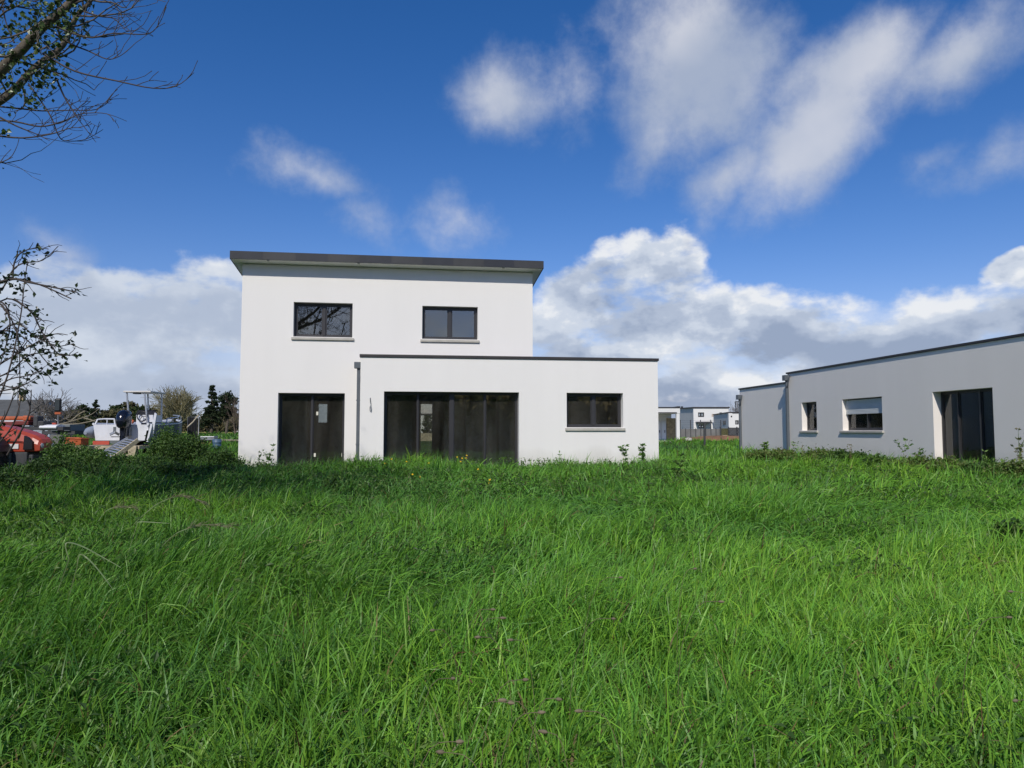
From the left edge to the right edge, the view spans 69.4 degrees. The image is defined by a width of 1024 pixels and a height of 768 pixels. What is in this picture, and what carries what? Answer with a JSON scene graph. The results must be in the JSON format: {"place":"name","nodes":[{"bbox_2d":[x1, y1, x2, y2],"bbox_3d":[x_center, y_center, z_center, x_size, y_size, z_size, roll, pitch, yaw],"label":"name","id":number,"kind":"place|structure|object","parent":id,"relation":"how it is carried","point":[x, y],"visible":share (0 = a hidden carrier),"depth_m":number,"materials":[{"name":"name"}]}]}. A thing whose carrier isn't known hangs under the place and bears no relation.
{"place":"outdoors","nodes":[
{"label":"outdoors","id":0,"kind":"place"},
{"bbox_2d":[0,431,1023,767],"bbox_3d":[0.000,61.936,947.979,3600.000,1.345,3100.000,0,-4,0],"label":"ground","id":1,"kind":"structure","parent":0,"point":[426,446],"depth_m":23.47,"materials":[{"name":"green plant"}]},
{"bbox_2d":[0,468,53,495],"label":"bramble bush","id":2,"kind":"object","parent":1,"relation":"on","point":[7,478],"visible":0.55,"depth_m":12.62,"materials":[{"name":"green plant"}]},
{"bbox_2d":[0,425,53,468],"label":"car","id":3,"kind":"object","parent":1,"relation":"on","point":[31,444],"visible":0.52,"depth_m":19.98,"materials":[{"name":"orange paint"}]},
{"bbox_2d":[0,394,66,434],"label":"barn","id":4,"kind":"structure","parent":1,"relation":"on","point":[14,406],"depth_m":71.60,"materials":[{"name":"metal"}]},
{"bbox_2d":[0,398,70,441],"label":"farm machine","id":5,"kind":"object","parent":1,"relation":"on","point":[38,422],"visible":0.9,"depth_m":25.30,"materials":[{"name":"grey metal"}]},
{"bbox_2d":[0,454,87,479],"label":"bramble bush","id":6,"kind":"object","parent":1,"relation":"on","point":[50,465],"visible":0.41,"depth_m":15.08,"materials":[{"name":"green plant"}]},
{"bbox_2d":[0,240,91,455],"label":"leafy thorn bush","id":7,"kind":"object","parent":1,"relation":"on","point":[21,348],"visible":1,"depth_m":6.00,"materials":[{"name":"green plant"}]},
{"bbox_2d":[24,391,80,437],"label":"bare tree","id":8,"kind":"object","parent":1,"relation":"on","point":[69,408],"visible":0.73,"depth_m":54.74,"materials":[{"name":"brown plant"}]},
{"bbox_2d":[18,387,87,436],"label":"bare tree","id":9,"kind":"object","parent":1,"relation":"on","point":[48,415],"visible":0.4,"depth_m":56.95,"materials":[{"name":"brown plant"}]},
{"bbox_2d":[42,424,84,433],"bbox_3d":[-20.509,2.465,33.912,1.500,1.211,1.300,0,-4,0],"label":"trailer","id":10,"kind":"object","parent":1,"relation":"on","point":[77,429],"visible":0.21,"depth_m":33.48,"materials":[{"name":"metal"}]},
{"bbox_2d":[38,431,101,461],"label":"bramble bush","id":11,"kind":"object","parent":1,"relation":"on","point":[58,448],"visible":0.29,"depth_m":18.23,"materials":[{"name":"green plant"}]},
{"bbox_2d":[65,437,82,449],"bbox_3d":[-15.941,2.394,26.902,0.540,0.905,0.400,1,-4,-10],"label":"fish crate","id":12,"kind":"object","parent":1,"relation":"on","point":[72,439],"visible":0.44,"depth_m":26.75,"materials":[{"name":"orange plastic"}]},
{"bbox_2d":[63,411,90,435],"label":"broadleaf tree","id":13,"kind":"object","parent":1,"relation":"on","point":[79,420],"visible":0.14,"depth_m":76.03,"materials":[{"name":"green plant"}]},
{"bbox_2d":[60,408,100,424],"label":"fallen bough","id":14,"kind":"object","parent":1,"relation":"on","point":[72,420],"visible":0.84,"depth_m":44.93,"materials":[{"name":"wood"}]},
{"bbox_2d":[72,403,90,434],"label":"broadleaf tree","id":15,"kind":"object","parent":1,"relation":"on","point":[82,406],"visible":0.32,"depth_m":83.59,"materials":[{"name":"green plant"}]},
{"bbox_2d":[75,438,88,448],"bbox_3d":[-15.695,2.408,26.901,0.400,0.883,0.400,-1,-4,15],"label":"fish crate","id":16,"kind":"object","parent":1,"relation":"on","point":[81,441],"visible":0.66,"depth_m":26.77,"materials":[{"name":"orange plastic"}]},
{"bbox_2d":[56,446,111,467],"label":"bramble bush","id":17,"kind":"object","parent":1,"relation":"on","point":[80,456],"visible":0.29,"depth_m":17.32,"materials":[{"name":"green plant"}]},
{"bbox_2d":[55,542,120,598],"bbox_3d":[-3.162,1.497,5.425,0.899,0.643,0.022,-2,-4,29],"label":"grass stalk","id":18,"kind":"object","parent":1,"relation":"on","point":[68,558],"depth_m":5.51,"materials":[{"name":"green plant"}]},
{"bbox_2d":[67,554,111,603],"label":"grass stalk","id":19,"kind":"object","parent":1,"relation":"on","point":[76,570],"depth_m":5.33,"materials":[{"name":"green plant"}]},
{"bbox_2d":[87,399,102,425],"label":"conifer tree","id":20,"kind":"object","parent":1,"relation":"on","point":[95,415],"visible":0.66,"depth_m":79.82,"materials":[{"name":"green plant"}]},
{"bbox_2d":[49,461,146,482],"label":"bramble bush","id":21,"kind":"object","parent":1,"relation":"on","point":[93,471],"visible":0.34,"depth_m":14.41,"materials":[{"name":"green plant"}]},
{"bbox_2d":[0,0,197,181],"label":"ivy clad tree","id":22,"kind":"object","parent":1,"relation":"on","point":[36,31],"visible":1,"depth_m":7.22,"materials":[{"name":"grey plant"}]},
{"bbox_2d":[98,409,113,422],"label":"broadleaf tree","id":23,"kind":"object","parent":1,"relation":"on","point":[104,414],"visible":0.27,"depth_m":103.54,"materials":[{"name":"green plant"}]},
{"bbox_2d":[92,501,141,533],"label":"grass stalk","id":24,"kind":"object","parent":1,"relation":"on","point":[129,507],"depth_m":8.52,"materials":[{"name":"green plant"}]},
{"bbox_2d":[108,404,126,410],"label":"broadleaf tree","id":25,"kind":"object","parent":1,"relation":"on","point":[115,407],"visible":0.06,"depth_m":107.47,"materials":[{"name":"green plant"}]},
{"bbox_2d":[89,444,148,456],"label":"wooden platform","id":26,"kind":"structure","parent":1,"relation":"on","point":[135,447],"depth_m":27.08,"materials":[{"name":"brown wood"}]},
{"bbox_2d":[84,391,181,444],"bbox_3d":[-15.001,1.408,30.081,2.621,2.076,5.804,0,-4,-3],"label":"motor boat","id":27,"kind":"object","parent":26,"relation":"on","point":[146,423],"visible":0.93,"depth_m":27.98,"materials":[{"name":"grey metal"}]},
{"bbox_2d":[102,408,135,422],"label":"broadleaf tree","id":28,"kind":"object","parent":1,"relation":"on","point":[114,414],"visible":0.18,"depth_m":103.59,"materials":[{"name":"green plant"}]},
{"bbox_2d":[104,437,138,456],"bbox_3d":[-13.764,2.356,25.682,0.846,1.012,1.500,-2,-4,28],"label":"boarding ladder","id":29,"kind":"object","parent":1,"relation":"on","point":[123,442],"visible":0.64,"depth_m":25.91,"materials":[{"name":"metal"}]},
{"bbox_2d":[120,400,138,407],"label":"broadleaf tree","id":30,"kind":"object","parent":1,"relation":"on","point":[131,403],"visible":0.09,"depth_m":110.68,"materials":[{"name":"green plant"}]},
{"bbox_2d":[90,449,171,466],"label":"bramble bush","id":31,"kind":"object","parent":1,"relation":"on","point":[117,459],"visible":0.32,"depth_m":17.18,"materials":[{"name":"green plant"}]},
{"bbox_2d":[129,404,152,420],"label":"broadleaf tree","id":32,"kind":"object","parent":1,"relation":"on","point":[136,408],"visible":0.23,"depth_m":104.22,"materials":[{"name":"green plant"}]},
{"bbox_2d":[116,454,210,482],"bbox_3d":[-7.078,1.776,15.071,2.250,0.694,1.794,0,-4,0],"label":"bramble bush","id":33,"kind":"object","parent":1,"relation":"on","point":[177,467],"visible":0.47,"depth_m":14.86,"materials":[{"name":"green plant"}]},
{"bbox_2d":[143,422,186,461],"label":"bramble bush","id":34,"kind":"object","parent":1,"relation":"on","point":[166,435],"visible":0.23,"depth_m":19.70,"materials":[{"name":"green plant"}]},
{"bbox_2d":[131,489,208,526],"bbox_3d":[-4.048,1.551,8.441,1.227,0.718,0.158,0,-4,4],"label":"grass stalk","id":35,"kind":"object","parent":1,"relation":"on","point":[185,496],"depth_m":8.44,"materials":[{"name":"green plant"}]},
{"bbox_2d":[143,384,203,432],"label":"willow tree","id":36,"kind":"object","parent":1,"relation":"on","point":[182,405],"visible":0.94,"depth_m":84.19,"materials":[{"name":"plant"}]},
{"bbox_2d":[151,429,215,463],"bbox_3d":[-8.509,1.769,19.316,1.819,1.228,1.455,0,-4,0],"label":"bramble bush","id":37,"kind":"object","parent":1,"relation":"on","point":[175,450],"visible":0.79,"depth_m":19.15,"materials":[{"name":"green plant"}]},
{"bbox_2d":[163,414,213,431],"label":"broadleaf tree","id":38,"kind":"object","parent":1,"relation":"on","point":[184,426],"visible":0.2,"depth_m":103.12,"materials":[{"name":"green plant"}]},
{"bbox_2d":[187,417,198,442],"bbox_3d":[-13.589,2.232,31.449,0.509,1.673,0.154,0,-4,0],"label":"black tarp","id":39,"kind":"object","parent":1,"relation":"on","point":[193,427],"visible":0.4,"depth_m":31.46,"materials":[{"name":"plastic"}]},
{"bbox_2d":[149,520,240,559],"bbox_3d":[-3.130,1.589,7.116,1.050,0.572,0.130,0,-4,0],"label":"grass stalk","id":40,"kind":"object","parent":1,"relation":"on","point":[199,525],"depth_m":7.12,"materials":[{"name":"green plant"}]},
{"bbox_2d":[200,436,217,442],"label":"stone slab","id":41,"kind":"structure","parent":1,"relation":"on","point":[210,438],"depth_m":39.53,"materials":[{"name":"grey stone"}]},
{"bbox_2d":[199,384,222,433],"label":"conifer tree","id":42,"kind":"object","parent":1,"relation":"on","point":[211,410],"visible":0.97,"depth_m":94.62,"materials":[{"name":"green plant"}]},
{"bbox_2d":[191,461,239,476],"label":"bramble bush","id":43,"kind":"object","parent":1,"relation":"on","point":[219,466],"visible":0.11,"depth_m":15.60,"materials":[{"name":"green plant"}]},
{"bbox_2d":[212,438,221,447],"bbox_3d":[-14.319,2.905,35.888,0.424,0.520,0.424,0,-4,0],"label":"blue drum","id":44,"kind":"object","parent":1,"relation":"on","point":[217,441],"visible":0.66,"depth_m":35.73,"materials":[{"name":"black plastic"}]},
{"bbox_2d":[191,444,247,466],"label":"bramble bush","id":45,"kind":"object","parent":1,"relation":"on","point":[225,456],"visible":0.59,"depth_m":18.22,"materials":[{"name":"green plant"}]},
{"bbox_2d":[201,411,238,431],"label":"broadleaf tree","id":46,"kind":"object","parent":1,"relation":"on","point":[220,427],"visible":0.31,"depth_m":106.69,"materials":[{"name":"green plant"}]},
{"bbox_2d":[215,390,238,432],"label":"tree","id":47,"kind":"object","parent":1,"relation":"on","point":[222,408],"visible":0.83,"depth_m":91.62,"materials":[{"name":"green plant"}]},
{"bbox_2d":[224,394,238,433],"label":"tree","id":48,"kind":"object","parent":1,"relation":"on","point":[235,410],"visible":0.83,"depth_m":89.74,"materials":[{"name":"green plant"}]},
{"bbox_2d":[262,443,276,464],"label":"weed plant","id":49,"kind":"object","parent":1,"relation":"on","point":[268,457],"visible":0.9,"depth_m":19.34,"materials":[{"name":"green plant"}]},
{"bbox_2d":[324,470,339,490],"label":"weed plant","id":50,"kind":"object","parent":1,"relation":"on","point":[330,480],"visible":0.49,"depth_m":13.38,"materials":[{"name":"green plant"}]},
{"bbox_2d":[421,414,431,432],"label":"garden bush","id":51,"kind":"object","parent":1,"relation":"on","point":[427,423],"visible":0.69,"depth_m":55.81,"materials":[{"name":"green plant"}]},
{"bbox_2d":[421,433,431,440],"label":"garden wall","id":52,"kind":"structure","parent":1,"relation":"on","point":[426,436],"depth_m":47.88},
{"bbox_2d":[414,677,455,762],"bbox_3d":[-0.291,1.385,2.733,0.170,0.605,0.014,-1,-4,14],"label":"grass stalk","id":53,"kind":"object","parent":1,"relation":"on","point":[452,678],"visible":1,"depth_m":2.75,"materials":[{"name":"plant"}]},
{"bbox_2d":[420,739,463,767],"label":"seed head","id":54,"kind":"object","parent":1,"relation":"on","point":[459,741],"visible":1,"depth_m":2.31},
{"bbox_2d":[230,251,658,466],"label":"modern house","id":55,"kind":"structure","parent":1,"relation":"on","point":[373,352],"depth_m":20.84,"materials":[{"name":"white paint"}]},
{"bbox_2d":[278,393,344,463],"bbox_3d":[-5.591,1.338,20.686,1.800,2.150,0.082,1,-4,-8],"label":"patio door","id":56,"kind":"structure","parent":55,"relation":"in","point":[312,395],"depth_m":20.67,"materials":[{"name":"black metal"}]},
{"bbox_2d":[317,403,327,422],"bbox_3d":[-7.163,1.109,28.022,0.390,0.770,0.070,1,-4,-8],"label":"window","id":57,"kind":"structure","parent":55,"relation":"in","point":[318,403],"depth_m":27.99,"materials":[{"name":"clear glass"}]},
{"bbox_2d":[294,303,352,336],"bbox_3d":[-5.313,-1.786,20.887,1.610,0.970,0.082,1,-4,-8],"label":"window","id":58,"kind":"structure","parent":55,"relation":"in","point":[324,306],"depth_m":20.86,"materials":[{"name":"black metal"}]},
{"bbox_2d":[420,403,432,453],"bbox_3d":[-3.304,1.708,28.541,0.510,1.940,0.070,1,-4,-8],"label":"window","id":59,"kind":"structure","parent":55,"relation":"in","point":[420,403],"depth_m":28.52,"materials":[{"name":"glass"}]},
{"bbox_2d":[422,307,476,339],"bbox_3d":[-1.802,-1.743,21.391,1.590,0.950,0.082,1,-4,-8],"label":"window","id":60,"kind":"structure","parent":55,"relation":"in","point":[449,310],"depth_m":21.37,"materials":[{"name":"black metal"}]},
{"bbox_2d":[384,392,517,466],"bbox_3d":[-1.674,1.315,20.484,3.700,2.170,0.082,1,-4,-8],"label":"sliding door","id":61,"kind":"structure","parent":55,"relation":"in","point":[451,394],"depth_m":20.48,"materials":[{"name":"black metal"}]},
{"bbox_2d":[567,393,620,426],"bbox_3d":[2.304,0.751,21.064,1.630,0.970,0.082,1,-4,-8],"label":"window","id":62,"kind":"structure","parent":55,"relation":"in","point":[592,396],"depth_m":21.05,"materials":[{"name":"black metal"}]},
{"bbox_2d":[430,629,460,739],"bbox_3d":[-0.291,1.401,3.255,0.175,0.659,0.014,3,-5,-40],"label":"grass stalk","id":63,"kind":"object","parent":1,"relation":"on","point":[432,630],"visible":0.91,"depth_m":3.29,"materials":[{"name":"plant"}]},
{"bbox_2d":[435,750,476,767],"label":"seed head","id":64,"kind":"object","parent":1,"relation":"on","point":[440,751],"visible":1,"depth_m":2.29},
{"bbox_2d":[458,608,495,708],"bbox_3d":[-0.173,1.413,3.549,0.207,0.680,0.014,-2,-4,24],"label":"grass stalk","id":65,"kind":"object","parent":1,"relation":"on","point":[492,609],"visible":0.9,"depth_m":3.57,"materials":[{"name":"plant"}]},
{"bbox_2d":[467,616,505,724],"bbox_3d":[-0.119,1.412,3.436,0.197,0.664,0.014,-1,-4,17],"label":"seed head","id":66,"kind":"object","parent":1,"relation":"on","point":[502,617],"visible":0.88,"depth_m":3.45},
{"bbox_2d":[463,701,514,767],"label":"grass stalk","id":67,"kind":"object","parent":1,"relation":"on","point":[510,702],"visible":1,"depth_m":2.57,"materials":[{"name":"plant"}]},
{"bbox_2d":[474,636,513,761],"bbox_3d":[-0.077,1.403,3.187,0.181,0.638,0.014,1,-4,-19],"label":"seed head","id":68,"kind":"object","parent":1,"relation":"on","point":[477,637],"visible":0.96,"depth_m":3.21},
{"bbox_2d":[481,678,528,767],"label":"seed head","id":69,"kind":"object","parent":1,"relation":"on","point":[525,679],"visible":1,"depth_m":2.68},
{"bbox_2d":[0,456,1023,767],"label":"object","id":70,"kind":"object","parent":1,"relation":"on","point":[468,552],"visible":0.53,"depth_m":8.76,"materials":[{"name":"green plant"}]},
{"bbox_2d":[498,698,540,767],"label":"seed head","id":71,"kind":"object","parent":1,"relation":"on","point":[503,699],"visible":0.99,"depth_m":2.55},
{"bbox_2d":[507,638,535,743],"bbox_3d":[0.042,1.398,3.135,0.139,0.638,0.014,2,-4,-25],"label":"seed head","id":72,"kind":"object","parent":1,"relation":"on","point":[510,639],"visible":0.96,"depth_m":3.15},
{"bbox_2d":[500,710,545,767],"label":"seed head","id":73,"kind":"object","parent":1,"relation":"on","point":[540,712],"visible":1,"depth_m":2.48},
{"bbox_2d":[528,697,561,762],"bbox_3d":[0.108,1.376,2.566,0.151,0.588,0.014,-2,-4,32],"label":"seed head","id":74,"kind":"object","parent":1,"relation":"on","point":[558,699],"visible":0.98,"depth_m":2.58},
{"bbox_2d":[538,729,567,767],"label":"seed head","id":75,"kind":"object","parent":1,"relation":"on","point":[542,731],"visible":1,"depth_m":2.35},
{"bbox_2d":[569,617,615,719],"bbox_3d":[0.372,1.412,3.457,0.237,0.654,0.014,-2,-4,24],"label":"seed head","id":76,"kind":"object","parent":1,"relation":"on","point":[612,618],"visible":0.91,"depth_m":3.48},
{"bbox_2d":[575,709,623,767],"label":"seed head","id":77,"kind":"object","parent":1,"relation":"on","point":[579,710],"visible":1,"depth_m":2.49},
{"bbox_2d":[582,576,622,676],"bbox_3d":[0.507,1.428,4.156,0.248,0.702,0.015,-2,-4,24],"label":"seed head","id":78,"kind":"object","parent":1,"relation":"on","point":[620,577],"visible":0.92,"depth_m":4.19},
{"bbox_2d":[617,444,628,464],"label":"weed plant","id":79,"kind":"object","parent":1,"relation":"on","point":[623,453],"visible":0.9,"depth_m":19.55,"materials":[{"name":"green plant"}]},
{"bbox_2d":[638,443,646,463],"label":"weed plant","id":80,"kind":"object","parent":1,"relation":"on","point":[642,454],"visible":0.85,"depth_m":19.58,"materials":[{"name":"green plant"}]},
{"bbox_2d":[658,406,679,441],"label":"porch house","id":81,"kind":"structure","parent":1,"relation":"on","point":[668,426],"depth_m":47.01,"materials":[{"name":"white paint"}]},
{"bbox_2d":[661,421,665,439],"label":"door leaf","id":82,"kind":"structure","parent":81,"relation":"in","point":[663,423],"depth_m":47.03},
{"bbox_2d":[673,453,688,477],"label":"weed plant","id":83,"kind":"object","parent":1,"relation":"on","point":[679,465],"visible":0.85,"depth_m":14.94,"materials":[{"name":"green plant"}]},
{"bbox_2d":[680,420,720,438],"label":"concrete fence","id":84,"kind":"object","parent":1,"relation":"on","point":[690,432],"visible":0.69,"depth_m":59.87,"materials":[{"name":"grey concrete"}]},
{"bbox_2d":[677,600,723,708],"bbox_3d":[0.944,1.413,3.707,0.248,0.667,0.015,-2,-4,25],"label":"seed head","id":85,"kind":"object","parent":1,"relation":"on","point":[720,601],"visible":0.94,"depth_m":3.74},
{"bbox_2d":[697,422,711,444],"bbox_3d":[9.890,2.643,37.908,0.760,1.381,0.100,0,-4,0],"label":"clothes post","id":86,"kind":"object","parent":1,"relation":"on","point":[704,432],"visible":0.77,"depth_m":37.89,"materials":[{"name":"grey metal"}]},
{"bbox_2d":[680,406,729,428],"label":"two storey house","id":87,"kind":"structure","parent":1,"relation":"on","point":[689,413],"depth_m":74.98,"materials":[{"name":"white paint"}]},
{"bbox_2d":[683,435,738,440],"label":"soil heap","id":88,"kind":"object","parent":1,"relation":"on","point":[724,437],"visible":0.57,"depth_m":49.30,"materials":[{"name":"brown soil"}]},
{"bbox_2d":[720,427,727,435],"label":"wooden screen","id":89,"kind":"object","parent":1,"relation":"on","point":[723,431],"visible":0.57,"depth_m":58.88,"materials":[{"name":"brown wood"}]},
{"bbox_2d":[713,412,738,428],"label":"house","id":90,"kind":"structure","parent":1,"relation":"on","point":[729,419],"depth_m":66.86,"materials":[{"name":"white paint"}]},
{"bbox_2d":[728,427,738,435],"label":"dark fence","id":91,"kind":"object","parent":1,"relation":"on","point":[733,431],"visible":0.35,"depth_m":57.88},
{"bbox_2d":[740,447,797,461],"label":"bramble bush","id":92,"kind":"object","parent":1,"relation":"on","point":[779,453],"visible":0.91,"depth_m":24.51,"materials":[{"name":"green plant"}]},
{"bbox_2d":[798,444,846,462],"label":"bramble bush","id":93,"kind":"object","parent":1,"relation":"on","point":[810,452],"visible":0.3,"depth_m":21.36,"materials":[{"name":"green plant"}]},
{"bbox_2d":[816,448,871,462],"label":"bramble bush","id":94,"kind":"object","parent":1,"relation":"on","point":[840,454],"visible":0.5,"depth_m":20.25,"materials":[{"name":"green plant"}]},
{"bbox_2d":[856,453,895,465],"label":"bramble bush","id":95,"kind":"object","parent":1,"relation":"on","point":[876,457],"visible":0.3,"depth_m":18.60,"materials":[{"name":"green plant"}]},
{"bbox_2d":[736,333,1023,463],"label":"bungalow","id":96,"kind":"object","parent":1,"relation":"on","point":[966,400],"visible":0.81,"depth_m":21.55,"materials":[{"name":"paint"}]},
{"bbox_2d":[807,402,816,430],"bbox_3d":[11.091,1.181,27.046,0.070,1.040,1.070,0,-4,-6],"label":"window","id":97,"kind":"structure","parent":96,"relation":"in","point":[811,406],"depth_m":27.26,"materials":[{"name":"black glass"}]},
{"bbox_2d":[848,397,882,429],"bbox_3d":[11.447,0.970,23.767,0.082,1.040,2.200,0,-4,-6],"label":"window","id":98,"kind":"structure","parent":96,"relation":"in","point":[873,421],"depth_m":23.92,"materials":[{"name":"black glass"}]},
{"bbox_2d":[941,388,994,463],"bbox_3d":[11.982,1.226,19.267,0.082,2.150,2.190,0,-4,-6],"label":"patio door","id":99,"kind":"structure","parent":96,"relation":"in","point":[967,415],"depth_m":19.41,"materials":[{"name":"black glass"}]},
{"bbox_2d":[873,449,935,468],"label":"bramble bush","id":100,"kind":"object","parent":1,"relation":"on","point":[910,459],"visible":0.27,"depth_m":17.64,"materials":[{"name":"green plant"}]},
{"bbox_2d":[895,438,913,458],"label":"weed plant","id":101,"kind":"object","parent":1,"relation":"on","point":[905,445],"visible":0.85,"depth_m":18.72,"materials":[{"name":"green plant"}]},
{"bbox_2d":[923,455,974,473],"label":"bramble bush","id":102,"kind":"object","parent":1,"relation":"on","point":[938,461],"visible":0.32,"depth_m":16.61,"materials":[{"name":"green plant"}]},
{"bbox_2d":[954,458,1016,476],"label":"bramble bush","id":103,"kind":"object","parent":1,"relation":"on","point":[974,464],"visible":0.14,"depth_m":15.96,"materials":[{"name":"green plant"}]},
{"bbox_2d":[962,616,1012,721],"bbox_3d":[2.214,1.400,3.444,0.229,0.645,0.014,-1,-4,17],"label":"seed head","id":104,"kind":"object","parent":1,"relation":"on","point":[1009,617],"visible":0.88,"depth_m":3.46},
{"bbox_2d":[982,457,1023,480],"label":"bramble bush","id":105,"kind":"object","parent":1,"relation":"on","point":[1016,467],"visible":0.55,"depth_m":14.80,"materials":[{"name":"green plant"}]},
{"bbox_2d":[984,517,1023,545],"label":"bramble bush","id":106,"kind":"object","parent":1,"relation":"on","point":[1004,524],"visible":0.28,"depth_m":8.27,"materials":[{"name":"green plant"}]},
{"bbox_2d":[1010,428,1023,459],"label":"weed plant","id":107,"kind":"object","parent":1,"relation":"on","point":[1020,449],"visible":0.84,"depth_m":15.53,"materials":[{"name":"green plant"}]},
{"bbox_2d":[0,0,1023,431],"label":"sky","id":108,"kind":"structure","parent":0,"point":[733,195],"materials":[{"name":"blue"}]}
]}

